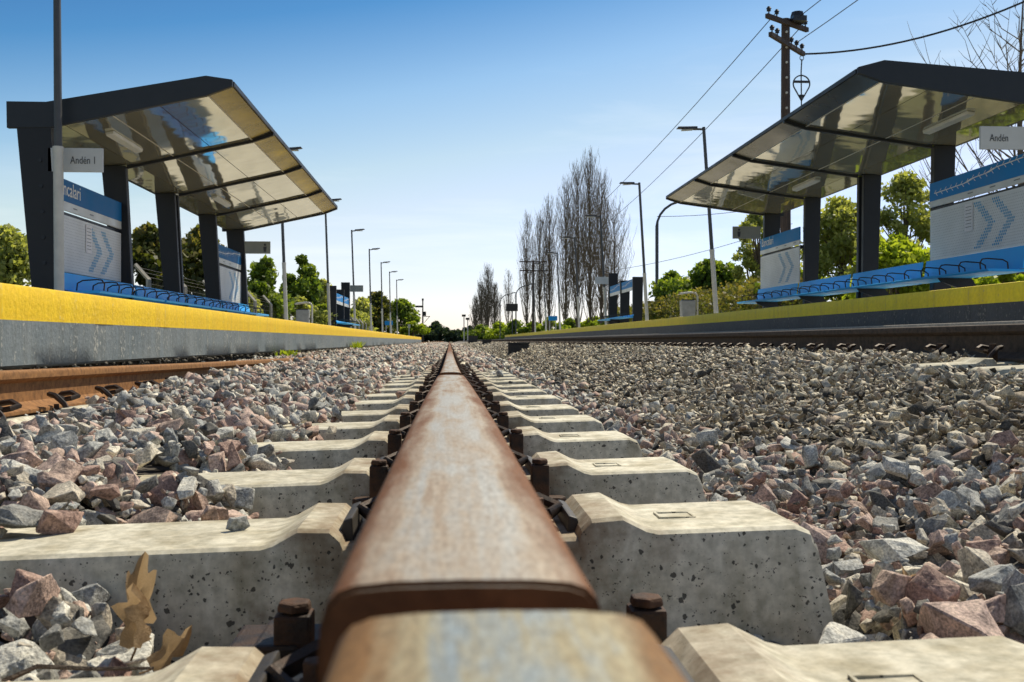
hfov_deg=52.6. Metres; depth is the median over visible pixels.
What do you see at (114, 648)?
ballast stone
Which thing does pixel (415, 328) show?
bush
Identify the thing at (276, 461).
ballast stone
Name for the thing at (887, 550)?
ballast stone
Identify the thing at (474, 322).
bare poplar
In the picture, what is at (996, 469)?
ballast stone
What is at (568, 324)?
bush
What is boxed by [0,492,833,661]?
sleeper
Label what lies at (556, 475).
sleeper
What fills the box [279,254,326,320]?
leafy tree
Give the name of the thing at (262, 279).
leafy tree
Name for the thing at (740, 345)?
sleeper
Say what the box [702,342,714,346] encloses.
sleeper
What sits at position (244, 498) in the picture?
ballast stone
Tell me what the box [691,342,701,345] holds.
sleeper
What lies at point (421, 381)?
sleeper
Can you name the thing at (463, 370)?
sleeper
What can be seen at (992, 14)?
overhead wire
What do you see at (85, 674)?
ballast stone
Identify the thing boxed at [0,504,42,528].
ballast stone
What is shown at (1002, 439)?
ballast stone
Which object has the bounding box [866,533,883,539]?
ballast stone
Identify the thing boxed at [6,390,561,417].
sleeper
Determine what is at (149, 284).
fence
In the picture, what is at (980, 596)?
ballast stone
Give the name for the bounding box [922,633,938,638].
ballast stone
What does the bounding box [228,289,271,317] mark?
bush
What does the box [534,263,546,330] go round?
platform lamp
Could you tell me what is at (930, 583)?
ballast stone
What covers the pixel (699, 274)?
leafy tree
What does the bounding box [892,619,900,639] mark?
ballast stone
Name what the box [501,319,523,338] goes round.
bush
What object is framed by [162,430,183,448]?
ballast stone
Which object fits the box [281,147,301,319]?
platform lamp
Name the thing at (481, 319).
bare poplar
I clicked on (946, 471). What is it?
ballast stone
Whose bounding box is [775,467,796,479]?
ballast stone
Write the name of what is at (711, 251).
platform lamp
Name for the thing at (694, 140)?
overhead wire
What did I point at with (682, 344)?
sleeper
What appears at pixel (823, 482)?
ballast stone
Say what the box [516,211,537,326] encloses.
bare poplar
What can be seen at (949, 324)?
rail
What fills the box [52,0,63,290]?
platform lamp
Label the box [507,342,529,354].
trackside box
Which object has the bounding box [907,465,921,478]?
ballast stone
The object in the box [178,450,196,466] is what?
ballast stone
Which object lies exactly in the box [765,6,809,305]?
utility pole
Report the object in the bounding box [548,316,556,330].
blue board
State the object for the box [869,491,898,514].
ballast stone
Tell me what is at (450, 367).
rail
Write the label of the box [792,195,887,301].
leafy tree
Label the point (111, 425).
ballast stone
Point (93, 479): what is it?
ballast stone
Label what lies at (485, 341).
trackside box
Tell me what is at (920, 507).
ballast stone
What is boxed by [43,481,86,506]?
ballast stone
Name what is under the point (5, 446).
ballast stone
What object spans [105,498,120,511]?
ballast stone
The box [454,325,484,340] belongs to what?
leafy tree
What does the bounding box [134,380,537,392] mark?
sleeper
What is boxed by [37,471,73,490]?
ballast stone
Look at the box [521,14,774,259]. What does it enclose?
overhead wire
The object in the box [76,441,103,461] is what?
ballast stone
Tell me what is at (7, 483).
ballast stone
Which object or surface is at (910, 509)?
ballast stone
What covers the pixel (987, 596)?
ballast stone
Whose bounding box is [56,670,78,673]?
ballast stone
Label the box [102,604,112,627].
ballast stone
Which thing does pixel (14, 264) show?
leafy tree
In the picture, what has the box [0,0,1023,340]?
sky
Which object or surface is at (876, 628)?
ballast stone
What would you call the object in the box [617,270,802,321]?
hedge
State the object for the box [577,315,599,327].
bush
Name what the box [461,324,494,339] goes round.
bush
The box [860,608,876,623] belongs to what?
ballast stone
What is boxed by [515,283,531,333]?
street lamp
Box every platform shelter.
[6,76,337,315]
[666,60,1023,307]
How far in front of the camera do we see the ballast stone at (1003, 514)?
1.83 m
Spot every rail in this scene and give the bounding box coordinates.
[0,341,443,416]
[318,375,600,681]
[324,611,686,681]
[440,342,461,374]
[465,320,1023,340]
[465,324,1023,361]
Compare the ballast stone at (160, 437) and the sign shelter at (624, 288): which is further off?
the sign shelter at (624, 288)
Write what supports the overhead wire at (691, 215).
attached to the street lamp at (657, 247)
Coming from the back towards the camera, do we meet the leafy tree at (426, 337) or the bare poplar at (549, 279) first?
the leafy tree at (426, 337)
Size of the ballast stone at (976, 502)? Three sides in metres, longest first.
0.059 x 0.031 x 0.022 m
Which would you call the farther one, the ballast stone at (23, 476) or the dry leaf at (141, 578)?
the ballast stone at (23, 476)
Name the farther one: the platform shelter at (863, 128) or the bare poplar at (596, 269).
the bare poplar at (596, 269)
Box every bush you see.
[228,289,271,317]
[281,295,335,324]
[350,308,372,329]
[399,320,430,335]
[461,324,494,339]
[483,320,506,338]
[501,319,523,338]
[517,321,537,333]
[531,317,561,331]
[554,317,575,329]
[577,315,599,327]
[753,267,842,304]
[842,232,929,299]
[951,273,1023,288]
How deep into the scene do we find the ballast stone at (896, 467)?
2.27 m
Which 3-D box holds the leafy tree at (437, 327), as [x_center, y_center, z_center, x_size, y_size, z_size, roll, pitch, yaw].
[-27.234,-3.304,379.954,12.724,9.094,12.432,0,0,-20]
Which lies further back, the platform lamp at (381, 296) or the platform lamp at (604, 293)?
the platform lamp at (381, 296)
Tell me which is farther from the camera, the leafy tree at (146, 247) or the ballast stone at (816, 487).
the leafy tree at (146, 247)
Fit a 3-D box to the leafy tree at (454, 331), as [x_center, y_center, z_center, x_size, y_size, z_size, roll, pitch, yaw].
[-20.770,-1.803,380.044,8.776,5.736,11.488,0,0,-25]
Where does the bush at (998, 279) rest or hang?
on the ground
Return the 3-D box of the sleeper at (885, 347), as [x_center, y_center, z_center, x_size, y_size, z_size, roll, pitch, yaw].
[3.116,0.146,5.970,2.770,0.329,0.290,0,0,-3]
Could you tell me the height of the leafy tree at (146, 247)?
3.871 m
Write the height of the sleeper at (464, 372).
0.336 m
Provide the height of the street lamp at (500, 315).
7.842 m
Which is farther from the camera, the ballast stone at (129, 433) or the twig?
the ballast stone at (129, 433)
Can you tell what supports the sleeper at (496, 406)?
on the track bed
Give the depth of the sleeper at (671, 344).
11.67 m
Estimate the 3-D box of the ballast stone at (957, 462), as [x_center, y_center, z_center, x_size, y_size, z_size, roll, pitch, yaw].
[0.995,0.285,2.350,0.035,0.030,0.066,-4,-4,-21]
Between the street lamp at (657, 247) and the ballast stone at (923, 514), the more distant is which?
the street lamp at (657, 247)
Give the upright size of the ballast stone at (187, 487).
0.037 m
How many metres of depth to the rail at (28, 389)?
4.84 m
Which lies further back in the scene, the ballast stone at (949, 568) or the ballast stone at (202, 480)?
the ballast stone at (202, 480)
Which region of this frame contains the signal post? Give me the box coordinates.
[462,314,465,341]
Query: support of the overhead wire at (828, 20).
attached to the utility pole at (796, 20)
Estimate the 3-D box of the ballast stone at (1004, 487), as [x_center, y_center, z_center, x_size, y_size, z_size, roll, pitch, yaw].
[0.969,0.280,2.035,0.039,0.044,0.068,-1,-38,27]
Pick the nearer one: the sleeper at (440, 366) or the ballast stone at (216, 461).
the ballast stone at (216, 461)
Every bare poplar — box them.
[468,295,479,329]
[474,279,485,325]
[478,265,495,327]
[487,282,501,327]
[500,269,516,323]
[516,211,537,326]
[529,212,547,324]
[538,194,562,330]
[551,174,580,322]
[558,158,593,327]
[572,147,607,321]
[581,167,619,323]
[594,195,637,311]
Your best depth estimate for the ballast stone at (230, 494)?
1.80 m
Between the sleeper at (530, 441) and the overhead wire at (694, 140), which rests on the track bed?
the sleeper at (530, 441)
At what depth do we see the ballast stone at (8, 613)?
1.20 m
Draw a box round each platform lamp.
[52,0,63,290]
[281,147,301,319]
[325,198,341,325]
[351,229,364,328]
[369,248,379,330]
[381,261,389,331]
[389,271,397,332]
[396,279,403,333]
[525,272,535,331]
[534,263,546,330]
[546,252,560,329]
[562,237,579,327]
[585,215,606,324]
[619,182,648,320]
[677,126,717,312]
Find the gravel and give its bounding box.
[461,341,1023,485]
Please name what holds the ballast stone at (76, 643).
on the ballast stone
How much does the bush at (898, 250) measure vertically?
3.063 m
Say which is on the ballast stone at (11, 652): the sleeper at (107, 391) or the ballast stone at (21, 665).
the ballast stone at (21, 665)
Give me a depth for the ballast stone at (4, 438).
2.16 m
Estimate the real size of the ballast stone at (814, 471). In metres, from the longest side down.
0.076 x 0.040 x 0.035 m
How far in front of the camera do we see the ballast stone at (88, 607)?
1.21 m
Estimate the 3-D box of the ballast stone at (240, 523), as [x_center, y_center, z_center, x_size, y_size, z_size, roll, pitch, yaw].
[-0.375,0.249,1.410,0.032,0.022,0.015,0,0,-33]
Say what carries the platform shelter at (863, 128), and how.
on the platform at (994, 302)
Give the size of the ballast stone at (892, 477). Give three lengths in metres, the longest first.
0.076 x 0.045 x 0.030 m
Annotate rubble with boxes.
[1,345,379,369]
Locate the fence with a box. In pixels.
[134,263,372,330]
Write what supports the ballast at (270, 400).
on the track bed
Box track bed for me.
[0,342,1023,671]
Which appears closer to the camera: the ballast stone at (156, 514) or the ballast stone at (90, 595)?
the ballast stone at (90, 595)
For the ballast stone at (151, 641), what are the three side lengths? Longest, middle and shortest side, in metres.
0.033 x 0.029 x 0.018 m
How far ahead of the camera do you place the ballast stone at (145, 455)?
2.05 m
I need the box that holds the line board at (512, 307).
[506,302,517,333]
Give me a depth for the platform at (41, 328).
8.37 m
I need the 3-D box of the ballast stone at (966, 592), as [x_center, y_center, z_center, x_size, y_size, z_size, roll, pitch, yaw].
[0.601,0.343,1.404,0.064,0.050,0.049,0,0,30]
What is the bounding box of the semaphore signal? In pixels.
[416,298,429,341]
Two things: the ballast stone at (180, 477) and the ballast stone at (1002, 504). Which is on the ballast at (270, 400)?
the ballast stone at (1002, 504)
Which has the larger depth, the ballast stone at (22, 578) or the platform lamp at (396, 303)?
the platform lamp at (396, 303)
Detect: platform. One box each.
[0,283,420,369]
[505,281,1023,338]
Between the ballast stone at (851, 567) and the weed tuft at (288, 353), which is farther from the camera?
the weed tuft at (288, 353)
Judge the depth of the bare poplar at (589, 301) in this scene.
103.76 m
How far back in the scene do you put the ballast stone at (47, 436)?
2.38 m
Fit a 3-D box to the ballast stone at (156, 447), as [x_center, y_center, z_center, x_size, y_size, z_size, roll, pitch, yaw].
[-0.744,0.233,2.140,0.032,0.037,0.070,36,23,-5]
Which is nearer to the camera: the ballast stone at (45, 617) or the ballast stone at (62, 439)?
the ballast stone at (45, 617)
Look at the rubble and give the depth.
9.80 m
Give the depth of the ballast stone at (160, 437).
2.33 m
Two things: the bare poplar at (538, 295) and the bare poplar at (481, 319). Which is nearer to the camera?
the bare poplar at (538, 295)
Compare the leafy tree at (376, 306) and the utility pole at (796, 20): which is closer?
the utility pole at (796, 20)
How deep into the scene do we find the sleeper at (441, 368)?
8.53 m
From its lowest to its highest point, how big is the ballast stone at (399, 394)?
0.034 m
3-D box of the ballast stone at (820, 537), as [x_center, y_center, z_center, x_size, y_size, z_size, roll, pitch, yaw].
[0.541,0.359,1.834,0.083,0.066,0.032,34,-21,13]
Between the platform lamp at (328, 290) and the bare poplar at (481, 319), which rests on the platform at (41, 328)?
the platform lamp at (328, 290)
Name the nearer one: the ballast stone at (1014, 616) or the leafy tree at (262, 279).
the ballast stone at (1014, 616)
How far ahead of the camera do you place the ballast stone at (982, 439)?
2.51 m
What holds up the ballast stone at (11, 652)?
on the track bed
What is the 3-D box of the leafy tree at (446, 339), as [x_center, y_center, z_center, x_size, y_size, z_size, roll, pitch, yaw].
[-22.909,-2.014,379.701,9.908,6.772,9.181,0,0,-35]
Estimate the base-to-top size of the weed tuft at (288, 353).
0.100 m
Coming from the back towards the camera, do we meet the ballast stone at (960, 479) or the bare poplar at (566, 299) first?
the bare poplar at (566, 299)
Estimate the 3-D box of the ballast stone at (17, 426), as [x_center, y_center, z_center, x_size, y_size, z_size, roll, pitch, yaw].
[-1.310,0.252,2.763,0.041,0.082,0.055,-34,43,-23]
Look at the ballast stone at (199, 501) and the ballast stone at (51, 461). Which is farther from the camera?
the ballast stone at (51, 461)
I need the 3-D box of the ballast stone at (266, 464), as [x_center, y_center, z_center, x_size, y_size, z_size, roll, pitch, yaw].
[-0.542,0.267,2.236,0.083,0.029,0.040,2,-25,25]
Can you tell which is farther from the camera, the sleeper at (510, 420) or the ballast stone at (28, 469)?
the sleeper at (510, 420)
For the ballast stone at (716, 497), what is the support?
on the ballast at (270, 400)
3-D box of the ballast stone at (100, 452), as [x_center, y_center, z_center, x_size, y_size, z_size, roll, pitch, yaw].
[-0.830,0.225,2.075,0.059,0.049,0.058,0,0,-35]
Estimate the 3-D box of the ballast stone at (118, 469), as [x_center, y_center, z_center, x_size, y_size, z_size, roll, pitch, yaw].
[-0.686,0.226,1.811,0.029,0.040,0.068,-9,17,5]
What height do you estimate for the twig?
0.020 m
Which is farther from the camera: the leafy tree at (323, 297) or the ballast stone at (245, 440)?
the leafy tree at (323, 297)
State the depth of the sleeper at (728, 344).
9.35 m
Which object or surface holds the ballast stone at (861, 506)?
on the ballast stone
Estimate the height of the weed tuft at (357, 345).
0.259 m
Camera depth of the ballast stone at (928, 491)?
2.13 m
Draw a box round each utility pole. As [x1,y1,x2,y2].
[519,259,546,331]
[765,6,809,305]
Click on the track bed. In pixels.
(150, 470)
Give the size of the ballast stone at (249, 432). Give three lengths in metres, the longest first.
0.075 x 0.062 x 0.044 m
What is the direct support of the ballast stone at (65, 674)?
on the ballast at (270, 400)
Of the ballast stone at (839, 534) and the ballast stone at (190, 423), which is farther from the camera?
the ballast stone at (190, 423)
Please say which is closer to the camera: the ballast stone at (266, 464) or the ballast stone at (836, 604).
the ballast stone at (836, 604)
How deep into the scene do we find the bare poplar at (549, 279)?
134.82 m
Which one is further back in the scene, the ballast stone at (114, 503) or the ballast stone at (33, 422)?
the ballast stone at (33, 422)
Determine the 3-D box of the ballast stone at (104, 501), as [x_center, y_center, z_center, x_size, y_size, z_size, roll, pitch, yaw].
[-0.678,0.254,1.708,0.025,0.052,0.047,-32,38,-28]
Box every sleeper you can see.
[0,399,579,423]
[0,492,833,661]
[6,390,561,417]
[14,592,1023,681]
[49,384,547,410]
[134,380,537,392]
[137,449,705,518]
[165,376,527,387]
[199,373,519,382]
[252,367,504,374]
[257,424,641,469]
[283,409,603,439]
[393,371,515,379]
[399,369,509,376]
[406,365,487,372]
[431,364,468,366]
[666,342,676,345]
[676,342,686,347]
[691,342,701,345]
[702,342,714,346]
[720,342,732,347]
[736,343,749,347]
[759,343,773,348]
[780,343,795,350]
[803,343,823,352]
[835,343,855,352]
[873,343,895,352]
[904,344,1023,369]
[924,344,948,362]
[968,365,1023,375]
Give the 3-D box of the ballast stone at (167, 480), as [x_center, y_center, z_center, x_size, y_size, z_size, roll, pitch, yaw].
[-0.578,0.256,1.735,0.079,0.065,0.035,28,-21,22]
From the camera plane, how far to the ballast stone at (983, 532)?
1.76 m
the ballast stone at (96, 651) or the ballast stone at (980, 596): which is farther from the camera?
the ballast stone at (980, 596)
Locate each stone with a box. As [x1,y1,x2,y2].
[0,415,12,437]
[0,435,10,441]
[0,437,15,454]
[0,449,42,467]
[0,475,16,500]
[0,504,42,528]
[0,607,11,632]
[0,615,20,637]
[0,639,54,681]
[5,574,60,617]
[7,460,41,474]
[9,569,42,598]
[9,659,37,680]
[11,423,22,428]
[16,471,34,486]
[20,425,39,433]
[23,417,39,428]
[33,424,63,445]
[35,452,63,470]
[35,509,83,534]
[35,596,83,629]
[36,662,58,679]
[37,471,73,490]
[39,460,84,492]
[39,624,63,651]
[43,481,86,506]
[48,430,77,450]
[49,648,86,665]
[55,614,111,660]
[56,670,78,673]
[57,670,72,678]
[58,424,77,431]
[59,587,77,602]
[68,670,100,678]
[70,616,96,635]
[72,583,110,607]
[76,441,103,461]
[82,476,99,485]
[85,455,111,465]
[85,603,90,617]
[86,641,152,666]
[89,484,120,499]
[90,441,112,459]
[92,648,101,658]
[95,428,117,441]
[95,640,140,671]
[96,514,117,524]
[97,481,110,506]
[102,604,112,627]
[103,421,116,433]
[104,460,141,493]
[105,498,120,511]
[107,632,116,645]
[112,457,133,479]
[123,427,155,438]
[126,506,177,523]
[132,444,158,469]
[133,414,147,419]
[146,418,171,426]
[146,431,162,441]
[149,471,181,509]
[149,633,153,653]
[151,443,162,454]
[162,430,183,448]
[175,470,187,483]
[177,475,197,499]
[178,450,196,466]
[179,418,203,430]
[181,490,196,516]
[187,473,208,490]
[192,490,208,509]
[206,479,223,501]
[208,451,225,471]
[212,484,236,508]
[214,426,234,445]
[215,506,229,519]
[216,485,254,509]
[217,440,240,456]
[226,516,249,530]
[227,442,241,470]
[228,509,250,518]
[229,619,320,672]
[239,436,249,452]
[240,426,256,444]
[245,444,273,457]
[245,457,276,470]
[265,455,285,470]
[325,426,336,433]
[395,391,405,398]
[691,448,721,472]
[710,493,727,501]
[718,478,732,486]
[745,472,766,489]
[746,495,762,502]
[754,484,777,508]
[765,501,777,513]
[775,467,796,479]
[787,489,808,514]
[801,482,819,500]
[801,521,835,564]
[808,468,821,475]
[811,477,833,488]
[818,622,865,643]
[821,456,830,475]
[826,480,845,501]
[830,595,864,615]
[831,531,843,537]
[832,558,863,576]
[836,538,848,558]
[844,583,863,620]
[845,500,869,515]
[859,537,928,563]
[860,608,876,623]
[861,487,890,512]
[864,634,894,641]
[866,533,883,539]
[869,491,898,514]
[869,601,899,635]
[870,570,911,606]
[871,561,894,602]
[871,604,897,622]
[872,516,898,532]
[882,455,908,477]
[882,473,906,484]
[891,562,902,569]
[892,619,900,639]
[895,566,920,575]
[898,627,918,639]
[901,496,923,524]
[901,609,916,628]
[902,564,960,626]
[905,510,927,529]
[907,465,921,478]
[907,542,928,563]
[913,482,944,499]
[913,500,932,516]
[917,599,1004,637]
[918,514,946,536]
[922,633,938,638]
[927,529,950,555]
[932,464,955,490]
[935,489,966,519]
[938,560,960,578]
[945,575,978,601]
[950,476,970,484]
[951,460,963,467]
[954,484,965,492]
[957,546,994,582]
[963,502,977,519]
[966,539,1000,552]
[967,524,1008,540]
[968,564,1014,595]
[970,492,984,512]
[971,434,990,447]
[978,593,985,599]
[979,430,1018,452]
[979,593,993,599]
[984,594,1005,622]
[988,544,1010,564]
[991,451,1009,475]
[991,500,1008,511]
[991,503,1021,526]
[998,623,1023,643]
[999,472,1015,494]
[1001,569,1023,632]
[1003,583,1023,635]
[1011,500,1023,512]
[1012,517,1023,531]
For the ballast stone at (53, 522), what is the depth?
1.42 m
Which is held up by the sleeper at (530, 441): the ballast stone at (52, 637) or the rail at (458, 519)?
the rail at (458, 519)
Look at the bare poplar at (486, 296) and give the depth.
224.80 m
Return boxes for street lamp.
[499,292,515,338]
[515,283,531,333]
[655,202,676,300]
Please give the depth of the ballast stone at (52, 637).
1.04 m
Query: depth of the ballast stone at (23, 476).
1.75 m
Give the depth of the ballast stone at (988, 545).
1.65 m
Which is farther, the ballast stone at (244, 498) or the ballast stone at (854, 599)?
the ballast stone at (244, 498)
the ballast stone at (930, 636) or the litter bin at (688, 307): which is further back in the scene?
the litter bin at (688, 307)
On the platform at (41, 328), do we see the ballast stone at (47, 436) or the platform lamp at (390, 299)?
the platform lamp at (390, 299)
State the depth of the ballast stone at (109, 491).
1.57 m
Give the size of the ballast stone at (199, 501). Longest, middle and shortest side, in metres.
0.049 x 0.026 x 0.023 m
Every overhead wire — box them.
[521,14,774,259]
[542,30,797,259]
[585,241,738,273]
[657,212,732,216]
[797,0,857,42]
[805,1,1023,54]
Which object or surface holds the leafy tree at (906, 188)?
on the ground
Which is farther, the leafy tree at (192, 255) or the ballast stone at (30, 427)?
the leafy tree at (192, 255)
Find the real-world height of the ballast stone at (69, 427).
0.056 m
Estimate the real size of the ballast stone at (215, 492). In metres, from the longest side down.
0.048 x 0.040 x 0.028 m
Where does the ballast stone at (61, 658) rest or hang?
on the ballast stone at (76, 643)
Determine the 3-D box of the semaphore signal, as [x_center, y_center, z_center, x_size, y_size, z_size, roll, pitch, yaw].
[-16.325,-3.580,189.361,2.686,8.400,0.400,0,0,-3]
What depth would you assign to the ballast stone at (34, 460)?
1.91 m
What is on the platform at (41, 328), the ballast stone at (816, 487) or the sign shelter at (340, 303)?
the sign shelter at (340, 303)
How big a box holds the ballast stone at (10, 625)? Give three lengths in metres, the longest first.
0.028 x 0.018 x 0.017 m
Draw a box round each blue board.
[385,321,392,332]
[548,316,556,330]
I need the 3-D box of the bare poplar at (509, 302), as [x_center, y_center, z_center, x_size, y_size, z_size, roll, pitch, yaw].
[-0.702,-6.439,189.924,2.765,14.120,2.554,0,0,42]
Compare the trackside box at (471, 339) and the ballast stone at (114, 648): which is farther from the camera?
the trackside box at (471, 339)
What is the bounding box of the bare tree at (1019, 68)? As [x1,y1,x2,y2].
[902,0,1023,274]
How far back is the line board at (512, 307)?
104.08 m
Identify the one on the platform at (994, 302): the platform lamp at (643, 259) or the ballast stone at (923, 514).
the platform lamp at (643, 259)
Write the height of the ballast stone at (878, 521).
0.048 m
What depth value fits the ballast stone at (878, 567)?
1.49 m
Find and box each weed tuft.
[273,349,300,355]
[350,341,365,348]
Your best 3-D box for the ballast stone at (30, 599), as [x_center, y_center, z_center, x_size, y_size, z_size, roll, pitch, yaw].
[-0.518,0.280,1.141,0.035,0.049,0.082,0,0,18]
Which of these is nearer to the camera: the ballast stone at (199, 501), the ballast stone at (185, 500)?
the ballast stone at (199, 501)
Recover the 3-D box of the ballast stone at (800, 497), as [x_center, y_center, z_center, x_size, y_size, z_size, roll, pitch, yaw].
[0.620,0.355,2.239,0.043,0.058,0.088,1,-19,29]
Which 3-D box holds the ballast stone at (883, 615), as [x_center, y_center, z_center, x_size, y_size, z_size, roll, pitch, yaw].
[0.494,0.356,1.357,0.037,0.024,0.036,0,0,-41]
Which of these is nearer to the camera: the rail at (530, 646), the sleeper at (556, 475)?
the rail at (530, 646)
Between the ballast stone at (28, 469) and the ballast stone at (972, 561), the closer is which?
the ballast stone at (972, 561)
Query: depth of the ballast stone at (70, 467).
1.70 m
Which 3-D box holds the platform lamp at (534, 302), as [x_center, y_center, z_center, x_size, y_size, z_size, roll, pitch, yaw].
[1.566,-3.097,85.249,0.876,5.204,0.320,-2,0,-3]
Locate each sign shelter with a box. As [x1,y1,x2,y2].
[326,282,362,327]
[595,273,642,323]
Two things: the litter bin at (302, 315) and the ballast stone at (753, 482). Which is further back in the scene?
the litter bin at (302, 315)
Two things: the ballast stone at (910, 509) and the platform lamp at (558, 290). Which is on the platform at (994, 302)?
the platform lamp at (558, 290)
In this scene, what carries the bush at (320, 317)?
on the ground
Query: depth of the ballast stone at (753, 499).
2.27 m
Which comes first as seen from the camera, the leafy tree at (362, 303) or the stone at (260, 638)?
the stone at (260, 638)
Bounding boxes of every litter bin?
[295,302,312,322]
[678,291,697,316]
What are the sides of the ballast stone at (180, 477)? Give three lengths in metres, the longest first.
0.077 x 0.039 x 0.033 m
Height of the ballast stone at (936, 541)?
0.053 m
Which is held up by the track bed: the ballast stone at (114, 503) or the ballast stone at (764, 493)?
the ballast stone at (764, 493)
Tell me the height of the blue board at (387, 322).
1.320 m
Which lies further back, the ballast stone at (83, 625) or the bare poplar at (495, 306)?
the bare poplar at (495, 306)
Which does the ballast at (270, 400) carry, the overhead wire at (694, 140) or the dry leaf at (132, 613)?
the dry leaf at (132, 613)
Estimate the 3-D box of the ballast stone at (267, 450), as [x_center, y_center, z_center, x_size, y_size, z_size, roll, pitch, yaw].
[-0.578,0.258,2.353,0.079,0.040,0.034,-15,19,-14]
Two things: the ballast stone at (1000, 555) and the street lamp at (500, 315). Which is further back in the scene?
the street lamp at (500, 315)
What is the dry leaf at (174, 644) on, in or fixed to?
on the ballast at (270, 400)
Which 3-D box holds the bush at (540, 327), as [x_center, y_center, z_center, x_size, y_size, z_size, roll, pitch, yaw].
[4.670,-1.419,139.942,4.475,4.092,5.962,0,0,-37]
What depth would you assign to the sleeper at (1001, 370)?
4.12 m
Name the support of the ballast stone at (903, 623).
on the track bed
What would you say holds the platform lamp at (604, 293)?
on the platform at (994, 302)
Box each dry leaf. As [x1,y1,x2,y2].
[111,583,151,661]
[126,552,156,623]
[139,625,191,674]
[901,565,915,575]
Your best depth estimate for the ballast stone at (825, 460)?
2.67 m
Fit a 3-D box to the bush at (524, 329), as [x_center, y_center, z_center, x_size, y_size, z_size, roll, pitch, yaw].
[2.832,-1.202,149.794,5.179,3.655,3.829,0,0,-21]
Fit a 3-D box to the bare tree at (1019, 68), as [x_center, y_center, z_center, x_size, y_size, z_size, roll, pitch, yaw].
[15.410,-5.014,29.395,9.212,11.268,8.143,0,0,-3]
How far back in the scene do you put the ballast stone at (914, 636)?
1.28 m
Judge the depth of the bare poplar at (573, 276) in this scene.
111.81 m
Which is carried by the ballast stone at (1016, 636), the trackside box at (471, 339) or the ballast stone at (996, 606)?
the ballast stone at (996, 606)
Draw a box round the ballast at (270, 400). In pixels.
[0,342,1023,681]
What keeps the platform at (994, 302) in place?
on the ground
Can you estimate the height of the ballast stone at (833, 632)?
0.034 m
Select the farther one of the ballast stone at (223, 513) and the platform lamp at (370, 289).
the platform lamp at (370, 289)
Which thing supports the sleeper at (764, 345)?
on the track bed
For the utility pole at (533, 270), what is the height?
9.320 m
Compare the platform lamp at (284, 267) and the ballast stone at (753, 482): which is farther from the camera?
the platform lamp at (284, 267)
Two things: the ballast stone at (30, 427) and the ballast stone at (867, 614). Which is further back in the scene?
the ballast stone at (30, 427)
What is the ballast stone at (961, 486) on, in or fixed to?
on the ballast at (270, 400)
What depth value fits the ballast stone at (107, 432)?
2.28 m
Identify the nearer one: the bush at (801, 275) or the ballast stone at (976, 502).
the ballast stone at (976, 502)
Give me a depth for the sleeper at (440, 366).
9.15 m
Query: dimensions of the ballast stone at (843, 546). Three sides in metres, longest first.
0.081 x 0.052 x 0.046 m
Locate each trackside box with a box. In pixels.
[468,336,477,342]
[482,339,491,343]
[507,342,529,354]
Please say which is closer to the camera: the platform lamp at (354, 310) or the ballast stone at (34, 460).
the ballast stone at (34, 460)
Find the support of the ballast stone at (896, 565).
on the ballast at (270, 400)
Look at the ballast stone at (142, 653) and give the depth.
1.06 m
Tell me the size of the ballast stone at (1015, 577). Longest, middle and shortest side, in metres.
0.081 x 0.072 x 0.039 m
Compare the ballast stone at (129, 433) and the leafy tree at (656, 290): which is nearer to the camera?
the ballast stone at (129, 433)
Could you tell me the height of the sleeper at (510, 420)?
0.335 m
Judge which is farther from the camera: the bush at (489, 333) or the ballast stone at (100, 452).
the bush at (489, 333)
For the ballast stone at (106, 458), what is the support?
on the ballast at (270, 400)
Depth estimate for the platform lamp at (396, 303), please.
92.51 m
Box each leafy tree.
[0,223,30,285]
[131,221,163,294]
[182,224,247,300]
[247,254,295,318]
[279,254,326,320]
[318,278,331,303]
[350,296,377,331]
[367,290,395,333]
[387,298,420,334]
[415,327,434,341]
[425,321,451,341]
[439,327,458,342]
[447,329,466,341]
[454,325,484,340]
[648,269,683,307]
[652,258,751,318]
[731,214,779,307]
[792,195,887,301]
[844,169,929,294]
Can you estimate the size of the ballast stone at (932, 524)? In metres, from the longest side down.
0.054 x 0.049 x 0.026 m
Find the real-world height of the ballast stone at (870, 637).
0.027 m
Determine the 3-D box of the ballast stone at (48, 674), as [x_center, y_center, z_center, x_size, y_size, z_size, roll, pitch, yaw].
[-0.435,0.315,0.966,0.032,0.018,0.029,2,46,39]
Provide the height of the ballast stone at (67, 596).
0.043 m
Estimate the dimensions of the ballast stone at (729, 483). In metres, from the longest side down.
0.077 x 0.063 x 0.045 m
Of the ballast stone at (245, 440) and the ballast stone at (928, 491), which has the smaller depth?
the ballast stone at (928, 491)
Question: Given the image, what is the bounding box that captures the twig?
[1,664,153,681]
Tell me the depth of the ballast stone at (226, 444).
2.27 m
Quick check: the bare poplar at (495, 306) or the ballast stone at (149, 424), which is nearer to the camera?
the ballast stone at (149, 424)
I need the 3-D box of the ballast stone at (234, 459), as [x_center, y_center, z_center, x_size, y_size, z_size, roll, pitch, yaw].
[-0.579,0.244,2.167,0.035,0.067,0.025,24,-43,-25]
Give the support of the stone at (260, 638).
on the ballast at (270, 400)
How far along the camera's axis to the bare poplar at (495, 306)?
217.73 m
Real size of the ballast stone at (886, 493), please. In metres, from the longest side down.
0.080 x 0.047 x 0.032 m
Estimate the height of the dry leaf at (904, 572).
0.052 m
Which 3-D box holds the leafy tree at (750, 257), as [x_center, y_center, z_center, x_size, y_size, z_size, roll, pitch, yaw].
[9.566,-2.252,40.096,2.140,5.757,2.365,0,0,12]

